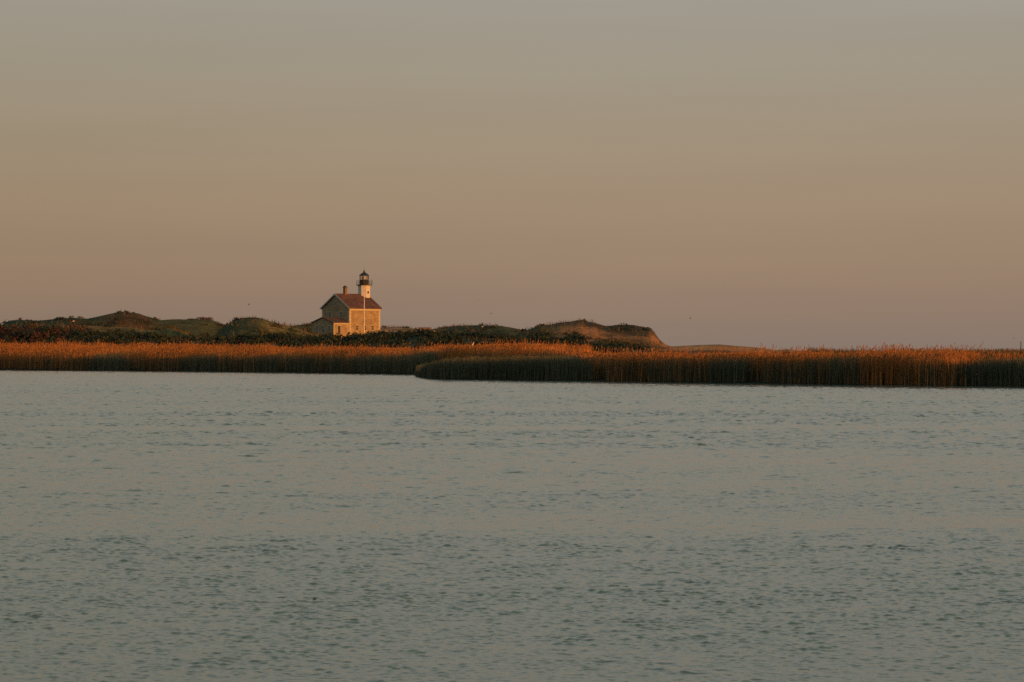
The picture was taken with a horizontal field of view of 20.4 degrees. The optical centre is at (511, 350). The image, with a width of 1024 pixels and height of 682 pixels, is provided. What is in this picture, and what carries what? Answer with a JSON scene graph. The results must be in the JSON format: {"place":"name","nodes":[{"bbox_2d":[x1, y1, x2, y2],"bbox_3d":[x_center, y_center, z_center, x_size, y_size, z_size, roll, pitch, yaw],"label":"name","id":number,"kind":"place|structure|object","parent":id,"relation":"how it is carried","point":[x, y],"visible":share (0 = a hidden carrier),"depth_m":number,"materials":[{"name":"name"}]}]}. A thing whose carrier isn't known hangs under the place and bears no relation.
{"place":"outdoors","nodes":[
{"label":"outdoors","id":0,"kind":"place"},
{"bbox_2d":[0,312,1023,385],"bbox_3d":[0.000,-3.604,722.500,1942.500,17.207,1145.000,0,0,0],"label":"terrain","id":1,"kind":"structure","parent":0,"point":[195,327],"depth_m":696.95,"materials":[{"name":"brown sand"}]},
{"bbox_2d":[196,317,212,319],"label":"bush","id":2,"kind":"object","parent":1,"relation":"on","point":[205,318],"visible":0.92,"depth_m":904.76,"materials":[{"name":"green plant"}]},
{"bbox_2d":[0,338,593,372],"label":"reeds","id":3,"kind":"object","parent":1,"relation":"on","point":[266,358],"visible":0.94,"depth_m":411.31,"materials":[{"name":"brown plant"}]},
{"bbox_2d":[310,270,381,337],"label":"lighthouse","id":4,"kind":"object","parent":1,"relation":"on","point":[343,314],"visible":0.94,"depth_m":759.64,"materials":[{"name":"stone"}]},
{"bbox_2d":[337,325,340,333],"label":"door","id":5,"kind":"structure","parent":4,"relation":"in","point":[338,326],"depth_m":753.67,"materials":[{"name":"paint"}]},
{"bbox_2d":[364,290,364,334],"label":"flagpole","id":6,"kind":"object","parent":1,"relation":"on","point":[364,312],"visible":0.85,"depth_m":732.93,"materials":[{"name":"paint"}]},
{"bbox_2d":[0,309,1023,358],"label":"shrubbery","id":7,"kind":"object","parent":1,"relation":"on","point":[24,333],"visible":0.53,"depth_m":550.09,"materials":[{"name":"green plant"}]},
{"bbox_2d":[414,341,1023,385],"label":"reeds","id":8,"kind":"object","parent":1,"relation":"on","point":[949,366],"visible":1,"depth_m":265.47,"materials":[{"name":"brown plant"}]},
{"bbox_2d":[0,370,1023,681],"bbox_3d":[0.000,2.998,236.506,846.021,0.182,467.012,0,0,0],"label":"pond water","id":9,"kind":"structure","parent":0,"point":[192,526],"depth_m":47.54,"materials":[{"name":"grey liquid"}]},
{"bbox_2d":[0,0,1023,350],"label":"sky","id":10,"kind":"structure","parent":0,"point":[836,174],"materials":[{"name":"beige"}]}
]}

